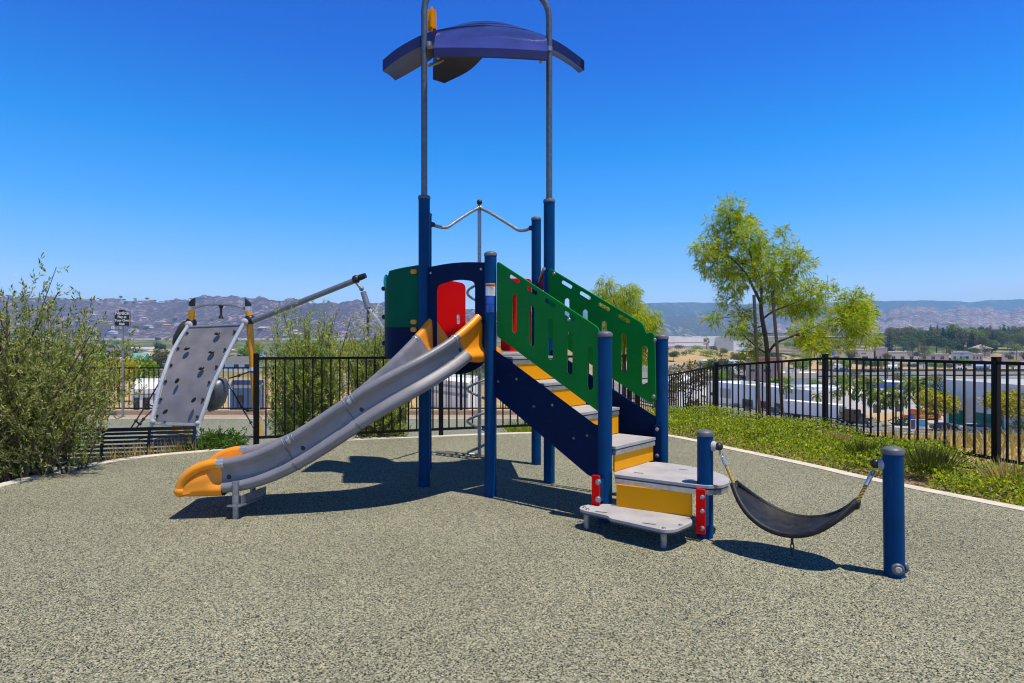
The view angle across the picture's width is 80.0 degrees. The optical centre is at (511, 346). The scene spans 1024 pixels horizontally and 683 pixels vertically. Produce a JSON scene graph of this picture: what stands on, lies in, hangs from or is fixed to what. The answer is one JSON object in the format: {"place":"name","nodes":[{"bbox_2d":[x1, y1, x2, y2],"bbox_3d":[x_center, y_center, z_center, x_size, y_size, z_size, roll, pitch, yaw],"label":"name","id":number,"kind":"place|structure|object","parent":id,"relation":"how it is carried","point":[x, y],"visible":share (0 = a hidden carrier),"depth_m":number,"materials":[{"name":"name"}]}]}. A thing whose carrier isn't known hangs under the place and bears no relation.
{"place":"outdoors","nodes":[
{"label":"outdoors","id":0,"kind":"place"},
{"bbox_2d":[22,419,523,471],"bbox_3d":[-5.850,2.300,9.825,16.300,1.100,11.250,0,0,0],"label":"rubber surface","id":1,"kind":"object","parent":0,"point":[237,425],"depth_m":13.14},
{"bbox_2d":[22,426,195,466],"bbox_3d":[-4.831,1.365,7.039,2.050,0.778,0.564,0,0,-12],"label":"metal bench","id":2,"kind":"object","parent":1,"relation":"on","point":[156,430],"visible":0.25,"depth_m":7.33,"materials":[{"name":"black metal"}]},
{"bbox_2d":[131,273,384,443],"bbox_3d":[-4.676,0.209,11.036,5.413,3.106,1.677,0,0,18],"label":"climbing frame","id":3,"kind":"object","parent":1,"relation":"on","point":[193,381],"visible":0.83,"depth_m":11.22,"materials":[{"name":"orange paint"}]},
{"bbox_2d":[84,410,515,414],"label":"retaining wall","id":4,"kind":"structure","parent":1,"relation":"on","point":[262,412],"depth_m":15.45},
{"bbox_2d":[83,365,508,409],"bbox_3d":[-4.900,1.210,15.550,12.079,1.440,0.079,0,0,0],"label":"metal fence","id":5,"kind":"object","parent":4,"relation":"on","point":[228,368],"visible":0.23,"depth_m":15.54,"materials":[{"name":"metal"}]},
{"bbox_2d":[87,415,519,417],"bbox_3d":[-5.850,1.794,15.175,16.300,0.112,0.550,0,0,0],"label":"mulch bed","id":6,"kind":"object","parent":1,"relation":"on","point":[263,416],"depth_m":15.09,"materials":[{"name":"brown soil"}]},
{"bbox_2d":[114,309,130,416],"bbox_3d":[-9.636,0.428,15.088,0.410,2.705,0.054,0,0,0],"label":"notice sign","id":7,"kind":"object","parent":6,"relation":"on","point":[122,318],"visible":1,"depth_m":15.06,"materials":[{"name":"metal"}]},
{"bbox_2d":[251,298,356,434],"bbox_3d":[-3.121,0.501,9.373,1.606,2.521,1.126,0,0,0],"label":"olive shrub","id":8,"kind":"object","parent":1,"relation":"on","point":[297,346],"visible":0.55,"depth_m":9.21,"materials":[{"name":"green plant"}]},
{"bbox_2d":[91,418,520,418],"bbox_3d":[-5.850,1.797,14.825,16.300,0.106,0.150,0,0,0],"label":"edging strip","id":9,"kind":"object","parent":1,"relation":"on","point":[271,418],"visible":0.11,"depth_m":14.75,"materials":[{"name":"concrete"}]},
{"bbox_2d":[341,304,412,437],"bbox_3d":[-2.055,0.529,9.617,1.247,2.461,1.002,0,0,0],"label":"olive shrub","id":10,"kind":"object","parent":1,"relation":"on","point":[370,373],"visible":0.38,"depth_m":9.48,"materials":[{"name":"green plant"}]},
{"bbox_2d":[0,295,606,338],"bbox_3d":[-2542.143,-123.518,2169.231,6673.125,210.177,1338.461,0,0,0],"label":"hills","id":11,"kind":"structure","parent":0,"point":[154,312],"depth_m":2165.75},
{"bbox_2d":[174,0,729,547],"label":"play tower","id":12,"kind":"structure","parent":0,"point":[554,398],"depth_m":4.93,"materials":[{"name":"blue paint"}]},
{"bbox_2d":[0,434,1023,682],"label":"rubber surface","id":13,"kind":"object","parent":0,"point":[360,562],"visible":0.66,"depth_m":3.23,"materials":[{"name":"rubber"}]},
{"bbox_2d":[0,432,1023,510],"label":"kerb strip","id":14,"kind":"object","parent":13,"relation":"on","point":[842,472],"visible":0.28,"depth_m":6.31,"materials":[{"name":"concrete"}]},
{"bbox_2d":[253,353,639,444],"bbox_3d":[-0.624,0.810,8.674,5.644,1.440,0.143,0,0,-20],"label":"metal fence","id":15,"kind":"object","parent":14,"relation":"on","point":[256,436],"visible":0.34,"depth_m":8.08,"materials":[{"name":"metal"}]},
{"bbox_2d":[870,446,908,578],"bbox_3d":[2.076,0.897,3.348,0.126,0.707,0.170,0,0,-32],"label":"swing post","id":16,"kind":"object","parent":13,"relation":"on","point":[889,464],"visible":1,"depth_m":3.29,"materials":[{"name":"metal"}]},
{"bbox_2d":[719,451,874,555],"bbox_3d":[1.645,0.962,3.624,0.882,0.573,0.346,0,0,40],"label":"rope seat swing","id":17,"kind":"object","parent":16,"relation":"hanging from","point":[760,512],"visible":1,"depth_m":3.64,"materials":[{"name":"black rubber"}]},
{"bbox_2d":[0,0,1023,336],"label":"sky","id":18,"kind":"structure","parent":0,"point":[159,150],"materials":[{"name":"blue"}]},
{"bbox_2d":[1,337,1023,465],"bbox_3d":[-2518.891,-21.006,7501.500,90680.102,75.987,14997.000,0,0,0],"label":"terrain","id":19,"kind":"structure","parent":0,"point":[678,359],"depth_m":311.64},
{"bbox_2d":[85,352,110,364],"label":"broadleaf tree","id":20,"kind":"object","parent":19,"relation":"on","point":[102,357],"visible":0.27,"depth_m":209.84,"materials":[{"name":"green plant"}]},
{"bbox_2d":[86,361,120,387],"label":"broadleaf tree","id":21,"kind":"object","parent":19,"relation":"on","point":[103,373],"visible":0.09,"depth_m":79.12,"materials":[{"name":"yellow plant"}]},
{"bbox_2d":[99,360,137,402],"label":"broadleaf tree","id":22,"kind":"object","parent":19,"relation":"on","point":[130,365],"visible":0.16,"depth_m":85.69,"materials":[{"name":"yellow plant"}]},
{"bbox_2d":[127,355,158,382],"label":"broadleaf tree","id":23,"kind":"object","parent":19,"relation":"on","point":[147,362],"visible":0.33,"depth_m":89.79,"materials":[{"name":"green plant"}]},
{"bbox_2d":[131,378,162,409],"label":"storage hall","id":24,"kind":"structure","parent":19,"relation":"on","point":[146,392],"depth_m":56.00,"materials":[{"name":"white metal"}]},
{"bbox_2d":[150,348,169,365],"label":"broadleaf tree","id":25,"kind":"object","parent":19,"relation":"on","point":[162,356],"visible":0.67,"depth_m":221.66,"materials":[{"name":"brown plant"}]},
{"bbox_2d":[222,356,261,370],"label":"house","id":26,"kind":"structure","parent":19,"relation":"on","point":[237,361],"depth_m":235.67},
{"bbox_2d":[228,380,264,409],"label":"blue house","id":27,"kind":"structure","parent":19,"relation":"on","point":[241,394],"depth_m":50.00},
{"bbox_2d":[242,346,262,356],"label":"broadleaf tree","id":28,"kind":"object","parent":19,"relation":"on","point":[258,348],"visible":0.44,"depth_m":280.99,"materials":[{"name":"green plant"}]},
{"bbox_2d":[434,374,477,409],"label":"apartment block","id":29,"kind":"structure","parent":19,"relation":"on","point":[468,396],"depth_m":102.37,"materials":[{"name":"paint"}]},
{"bbox_2d":[498,418,530,432],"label":"bright grass","id":30,"kind":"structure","parent":19,"relation":"on","point":[519,429],"depth_m":10.41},
{"bbox_2d":[589,273,665,395],"bbox_3d":[2.531,0.255,13.488,1.732,3.791,1.740,0,0,0],"label":"feathery tree","id":31,"kind":"object","parent":19,"relation":"on","point":[649,320],"visible":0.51,"depth_m":13.22,"materials":[{"name":"green plant"}]},
{"bbox_2d":[653,360,708,413],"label":"eucalyptus tree","id":32,"kind":"object","parent":19,"relation":"on","point":[690,366],"visible":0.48,"depth_m":70.78,"materials":[{"name":"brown plant"}]},
{"bbox_2d":[668,372,702,411],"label":"building","id":33,"kind":"structure","parent":19,"relation":"on","point":[684,392],"depth_m":163.29,"materials":[{"name":"metal"}]},
{"bbox_2d":[668,337,715,349],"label":"store","id":34,"kind":"structure","parent":19,"relation":"on","point":[688,342],"depth_m":401.92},
{"bbox_2d":[706,357,731,369],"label":"broadleaf tree","id":35,"kind":"object","parent":19,"relation":"on","point":[723,362],"visible":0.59,"depth_m":245.79,"materials":[{"name":"green plant"}]},
{"bbox_2d":[716,337,732,350],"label":"store","id":36,"kind":"structure","parent":19,"relation":"on","point":[724,342],"depth_m":400.00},
{"bbox_2d":[731,360,745,377],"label":"broadleaf tree","id":37,"kind":"object","parent":19,"relation":"on","point":[740,366],"visible":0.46,"depth_m":254.64,"materials":[{"name":"brown plant"}]},
{"bbox_2d":[734,341,747,351],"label":"store","id":38,"kind":"structure","parent":19,"relation":"on","point":[736,348],"depth_m":405.00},
{"bbox_2d":[752,295,760,419],"bbox_3d":[4.363,0.317,10.850,0.172,2.468,0.056,0,0,0],"label":"tree stake","id":39,"kind":"object","parent":19,"relation":"on","point":[756,352],"visible":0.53,"depth_m":10.83,"materials":[{"name":"brown wood"}]},
{"bbox_2d":[746,357,784,381],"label":"office block","id":40,"kind":"structure","parent":19,"relation":"on","point":[760,370],"depth_m":229.38,"materials":[{"name":"grey concrete"}]},
{"bbox_2d":[771,291,784,420],"bbox_3d":[4.760,0.280,10.900,0.273,2.545,0.056,0,0,0],"label":"tree stake","id":41,"kind":"object","parent":19,"relation":"on","point":[776,340],"visible":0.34,"depth_m":10.88,"materials":[{"name":"brown wood"}]},
{"bbox_2d":[708,381,848,410],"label":"warehouse","id":42,"kind":"structure","parent":19,"relation":"on","point":[792,395],"depth_m":163.83,"materials":[{"name":"metal"}]},
{"bbox_2d":[771,376,793,383],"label":"broadleaf tree","id":43,"kind":"object","parent":19,"relation":"on","point":[785,379],"visible":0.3,"depth_m":197.36,"materials":[{"name":"green plant"}]},
{"bbox_2d":[753,349,813,356],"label":"shop row","id":44,"kind":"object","parent":19,"relation":"on","point":[787,350],"visible":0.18,"depth_m":418.00,"materials":[{"name":"metal"}]},
{"bbox_2d":[685,192,885,417],"bbox_3d":[4.946,-0.638,11.015,3.754,4.378,1.646,0,0,0],"label":"feathery tree","id":45,"kind":"object","parent":19,"relation":"on","point":[854,314],"visible":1,"depth_m":10.92,"materials":[{"name":"green plant"}]},
{"bbox_2d":[783,383,794,399],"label":"palm tree","id":46,"kind":"object","parent":19,"relation":"on","point":[785,387],"visible":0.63,"depth_m":147.69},
{"bbox_2d":[783,370,816,384],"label":"building","id":47,"kind":"structure","parent":19,"relation":"on","point":[799,376],"depth_m":205.00,"materials":[{"name":"metal"}]},
{"bbox_2d":[790,361,812,370],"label":"broadleaf tree","id":48,"kind":"object","parent":19,"relation":"on","point":[799,364],"visible":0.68,"depth_m":258.03,"materials":[{"name":"green plant"}]},
{"bbox_2d":[708,377,921,380],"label":"sound wall","id":49,"kind":"structure","parent":19,"relation":"on","point":[734,379],"depth_m":245.21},
{"bbox_2d":[627,354,1023,467],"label":"metal fence","id":50,"kind":"object","parent":19,"relation":"on","point":[996,363],"visible":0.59,"depth_m":7.76,"materials":[{"name":"metal"}]},
{"bbox_2d":[833,375,852,385],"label":"broadleaf tree","id":51,"kind":"object","parent":19,"relation":"on","point":[840,379],"visible":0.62,"depth_m":199.13,"materials":[{"name":"green plant"}]},
{"bbox_2d":[828,349,875,360],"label":"shop row","id":52,"kind":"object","parent":19,"relation":"on","point":[863,353],"visible":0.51,"depth_m":418.00,"materials":[{"name":"metal"}]},
{"bbox_2d":[845,350,859,363],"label":"broadleaf tree","id":53,"kind":"object","parent":19,"relation":"on","point":[849,354],"visible":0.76,"depth_m":384.68,"materials":[{"name":"green plant"}]},
{"bbox_2d":[804,384,922,412],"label":"warehouse","id":54,"kind":"structure","parent":19,"relation":"on","point":[860,405],"depth_m":154.10,"materials":[{"name":"metal"}]},
{"bbox_2d":[845,376,883,416],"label":"palm tree","id":55,"kind":"object","parent":19,"relation":"on","point":[860,385],"visible":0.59,"depth_m":129.93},
{"bbox_2d":[865,389,891,422],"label":"palm tree","id":56,"kind":"object","parent":19,"relation":"on","point":[874,397],"visible":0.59,"depth_m":127.16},
{"bbox_2d":[874,347,887,358],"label":"shop row","id":57,"kind":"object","parent":19,"relation":"on","point":[880,351],"visible":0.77,"depth_m":418.00,"materials":[{"name":"metal"}]},
{"bbox_2d":[877,333,896,345],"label":"eucalyptus tree","id":58,"kind":"object","parent":19,"relation":"on","point":[892,336],"visible":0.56,"depth_m":496.88,"materials":[{"name":"green plant"}]},
{"bbox_2d":[885,329,894,352],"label":"conifer tree","id":59,"kind":"object","parent":19,"relation":"on","point":[889,344],"visible":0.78,"depth_m":487.07,"materials":[{"name":"green plant"}]},
{"bbox_2d":[880,387,912,424],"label":"palm tree","id":60,"kind":"object","parent":19,"relation":"on","point":[896,399],"visible":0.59,"depth_m":126.47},
{"bbox_2d":[888,417,907,425],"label":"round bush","id":61,"kind":"object","parent":19,"relation":"on","point":[898,421],"visible":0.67,"depth_m":125.69,"materials":[{"name":"green plant"}]},
{"bbox_2d":[855,378,942,398],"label":"building","id":62,"kind":"structure","parent":19,"relation":"on","point":[889,383],"depth_m":182.62,"materials":[{"name":"white stone"}]},
{"bbox_2d":[888,351,917,358],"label":"shop row","id":63,"kind":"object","parent":19,"relation":"on","point":[899,354],"visible":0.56,"depth_m":418.00,"materials":[{"name":"metal"}]},
{"bbox_2d":[896,341,909,350],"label":"eucalyptus tree","id":64,"kind":"object","parent":19,"relation":"on","point":[905,345],"visible":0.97,"depth_m":458.72,"materials":[{"name":"green plant"}]},
{"bbox_2d":[905,338,919,348],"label":"eucalyptus tree","id":65,"kind":"object","parent":19,"relation":"on","point":[907,340],"visible":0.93,"depth_m":475.10,"materials":[{"name":"green plant"}]},
{"bbox_2d":[811,369,1023,371],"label":"hedge wall","id":66,"kind":"structure","parent":19,"relation":"on","point":[914,370],"depth_m":288.05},
{"bbox_2d":[896,377,938,418],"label":"palm tree","id":67,"kind":"object","parent":19,"relation":"on","point":[921,384],"visible":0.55,"depth_m":125.30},
{"bbox_2d":[911,419,924,433],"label":"hoarding board","id":68,"kind":"object","parent":19,"relation":"on","point":[921,424],"visible":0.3,"depth_m":107.92,"materials":[{"name":"wood"}]},
{"bbox_2d":[919,345,929,356],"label":"eucalyptus tree","id":69,"kind":"object","parent":19,"relation":"on","point":[923,349],"visible":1,"depth_m":399.08,"materials":[{"name":"green plant"}]},
{"bbox_2d":[917,333,931,345],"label":"broadleaf tree","id":70,"kind":"object","parent":19,"relation":"on","point":[926,336],"visible":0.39,"depth_m":504.44,"materials":[{"name":"green plant"}]},
{"bbox_2d":[919,353,948,359],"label":"shop row","id":71,"kind":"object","parent":19,"relation":"on","point":[938,356],"visible":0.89,"depth_m":418.00,"materials":[{"name":"metal"}]},
{"bbox_2d":[922,335,946,352],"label":"broadleaf tree","id":72,"kind":"object","parent":19,"relation":"on","point":[934,340],"visible":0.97,"depth_m":487.30,"materials":[{"name":"green plant"}]},
{"bbox_2d":[928,379,942,394],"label":"eucalyptus tree","id":73,"kind":"object","parent":19,"relation":"on","point":[932,385],"visible":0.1,"depth_m":128.34,"materials":[{"name":"green plant"}]},
{"bbox_2d":[911,389,962,421],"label":"broadleaf tree","id":74,"kind":"object","parent":19,"relation":"on","point":[949,402],"visible":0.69,"depth_m":116.03,"materials":[{"name":"green plant"}]},
{"bbox_2d":[936,340,955,348],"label":"broadleaf tree","id":75,"kind":"object","parent":19,"relation":"on","point":[948,343],"visible":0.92,"depth_m":481.17,"materials":[{"name":"green plant"}]},
{"bbox_2d":[945,323,958,338],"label":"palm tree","id":76,"kind":"object","parent":19,"relation":"on","point":[951,327],"visible":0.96,"depth_m":559.77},
{"bbox_2d":[888,361,1023,368],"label":"carport","id":77,"kind":"object","parent":19,"relation":"on","point":[1002,366],"visible":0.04,"depth_m":328.64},
{"bbox_2d":[951,351,971,359],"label":"shop row","id":78,"kind":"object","parent":19,"relation":"on","point":[961,354],"visible":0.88,"depth_m":418.00,"materials":[{"name":"metal"}]},
{"bbox_2d":[955,330,976,349],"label":"broadleaf tree","id":79,"kind":"object","parent":19,"relation":"on","point":[964,335],"visible":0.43,"depth_m":531.69,"materials":[{"name":"green plant"}]},
{"bbox_2d":[966,330,975,350],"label":"conifer tree","id":80,"kind":"object","parent":19,"relation":"on","point":[970,344],"visible":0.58,"depth_m":503.53,"materials":[{"name":"green plant"}]},
{"bbox_2d":[972,353,982,360],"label":"shop row","id":81,"kind":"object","parent":19,"relation":"on","point":[977,357],"visible":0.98,"depth_m":418.00,"materials":[{"name":"metal"}]},
{"bbox_2d":[967,331,988,344],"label":"eucalyptus tree","id":82,"kind":"object","parent":19,"relation":"on","point":[975,334],"visible":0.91,"depth_m":502.27,"materials":[{"name":"green plant"}]},
{"bbox_2d":[972,344,993,355],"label":"roof pavilion","id":83,"kind":"structure","parent":19,"relation":"on","point":[984,353],"depth_m":465.66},
{"bbox_2d":[946,379,1023,433],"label":"warehouse","id":84,"kind":"structure","parent":19,"relation":"on","point":[969,400],"depth_m":114.37,"materials":[{"name":"metal"}]},
{"bbox_2d":[949,409,962,424],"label":"window","id":85,"kind":"structure","parent":84,"relation":"in","point":[959,416],"depth_m":117.49,"materials":[{"name":"teal glass"}]},
{"bbox_2d":[976,412,990,431],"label":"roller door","id":86,"kind":"structure","parent":84,"relation":"in","point":[979,416],"depth_m":111.70,"materials":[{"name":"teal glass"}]},
{"bbox_2d":[977,388,1023,432],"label":"broadleaf tree","id":87,"kind":"object","parent":19,"relation":"on","point":[1012,403],"visible":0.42,"depth_m":102.15,"materials":[{"name":"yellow plant"}]},
{"bbox_2d":[1002,351,1023,361],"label":"shop row","id":88,"kind":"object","parent":19,"relation":"on","point":[1013,356],"visible":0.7,"depth_m":418.00,"materials":[{"name":"metal"}]},
{"bbox_2d":[1003,332,1023,350],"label":"eucalyptus tree","id":89,"kind":"object","parent":19,"relation":"on","point":[1021,336],"visible":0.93,"depth_m":486.18,"materials":[{"name":"green plant"}]},
{"bbox_2d":[587,301,886,335],"bbox_3d":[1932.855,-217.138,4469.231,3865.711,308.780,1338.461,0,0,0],"label":"hills","id":90,"kind":"structure","parent":0,"point":[686,325],"depth_m":4403.01,"materials":[{"name":"grey"}]},
{"bbox_2d":[565,299,1023,318],"bbox_3d":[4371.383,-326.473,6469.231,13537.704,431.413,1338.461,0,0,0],"label":"hills","id":91,"kind":"structure","parent":0,"point":[680,308],"depth_m":6848.45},
{"bbox_2d":[612,382,1011,434],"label":"road","id":92,"kind":"structure","parent":0,"point":[616,388],"depth_m":134.96,"materials":[{"name":"asphalt"}]},
{"bbox_2d":[783,400,876,427],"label":"semi truck","id":93,"kind":"object","parent":92,"relation":"on","point":[814,411],"visible":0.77,"depth_m":129.82,"materials":[{"name":"white metal"}]},
{"bbox_2d":[929,422,960,430],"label":"parked car","id":94,"kind":"object","parent":92,"relation":"on","point":[939,426],"visible":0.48,"depth_m":112.44,"materials":[{"name":"grey paint"}]},
{"bbox_2d":[958,423,990,431],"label":"parked car","id":95,"kind":"object","parent":92,"relation":"on","point":[978,426],"visible":0.52,"depth_m":107.47,"materials":[{"name":"white paint"}]},
{"bbox_2d":[642,370,1023,377],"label":"highway","id":96,"kind":"structure","parent":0,"point":[644,374],"depth_m":270.75,"materials":[{"name":"asphalt"}]},
{"bbox_2d":[668,421,1023,505],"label":"planting bed","id":97,"kind":"object","parent":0,"point":[913,481],"depth_m":6.68,"materials":[{"name":"soil"}]},
{"bbox_2d":[742,428,770,443],"bbox_3d":[3.131,1.146,7.819,0.376,0.208,0.386,0,0,0],"label":"grass clump","id":98,"kind":"object","parent":97,"relation":"on","point":[755,434],"visible":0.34,"depth_m":7.79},
{"bbox_2d":[645,404,1023,506],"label":"ground cover","id":99,"kind":"object","parent":97,"relation":"on","point":[774,427],"visible":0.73,"depth_m":7.21,"materials":[{"name":"green plant"}]},
{"bbox_2d":[821,429,854,440],"bbox_3d":[4.146,1.135,7.755,0.404,0.231,0.388,0,0,0],"label":"grass clump","id":100,"kind":"object","parent":97,"relation":"on","point":[836,434],"visible":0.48,"depth_m":7.74,"materials":[{"name":"plant"}]},
{"bbox_2d":[841,437,891,460],"bbox_3d":[3.804,1.103,6.606,0.530,0.293,0.460,0,0,-25],"label":"grass clump","id":101,"kind":"object","parent":97,"relation":"on","point":[861,447],"visible":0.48,"depth_m":6.59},
{"bbox_2d":[822,463,1023,503],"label":"bark chips","id":102,"kind":"object","parent":97,"relation":"on","point":[915,477],"visible":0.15,"depth_m":5.80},
{"bbox_2d":[899,440,977,476],"bbox_3d":[4.054,1.073,5.914,0.690,0.353,0.616,0,0,0],"label":"grass clump","id":103,"kind":"object","parent":97,"relation":"on","point":[931,458],"visible":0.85,"depth_m":5.86,"materials":[{"name":"plant"}]},
{"bbox_2d":[971,454,1023,489],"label":"grass clump","id":104,"kind":"object","parent":97,"relation":"on","point":[1001,472],"visible":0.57,"depth_m":5.38,"materials":[{"name":"plant"}]},
{"bbox_2d":[734,304,1023,336],"bbox_3d":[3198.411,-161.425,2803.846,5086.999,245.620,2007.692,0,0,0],"label":"hills","id":105,"kind":"structure","parent":0,"point":[921,317],"depth_m":2724.08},
{"bbox_2d":[876,416,942,428],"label":"driveway","id":106,"kind":"structure","parent":0,"point":[906,427],"depth_m":128.83,"materials":[{"name":"grey concrete"}]},
{"bbox_2d":[911,408,933,418],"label":"timber stack","id":107,"kind":"object","parent":106,"relation":"on","point":[913,412],"visible":0.25,"depth_m":135.00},
{"bbox_2d":[834,424,1023,465],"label":"dry slope grass","id":108,"kind":"structure","parent":0,"point":[980,442],"depth_m":8.97,"materials":[{"name":"plant"}]},
{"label":"planting slope","id":109,"kind":"structure","parent":0,"visible":0},
{"bbox_2d":[0,252,157,482],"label":"olive bush","id":110,"kind":"object","parent":109,"relation":"on","point":[34,426],"visible":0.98,"depth_m":5.94,"materials":[{"name":"green plant"}]},
{"bbox_2d":[79,435,208,462],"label":"dry grass","id":111,"kind":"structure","parent":109,"relation":"on","point":[148,450],"depth_m":7.07,"materials":[{"name":"plant"}]},
{"bbox_2d":[172,425,251,450],"bbox_3d":[-3.668,1.283,7.560,0.927,0.643,0.630,0,0,0],"label":"shrub","id":112,"kind":"object","parent":109,"relation":"on","point":[218,439],"visible":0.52,"depth_m":7.47,"materials":[{"name":"green plant"}]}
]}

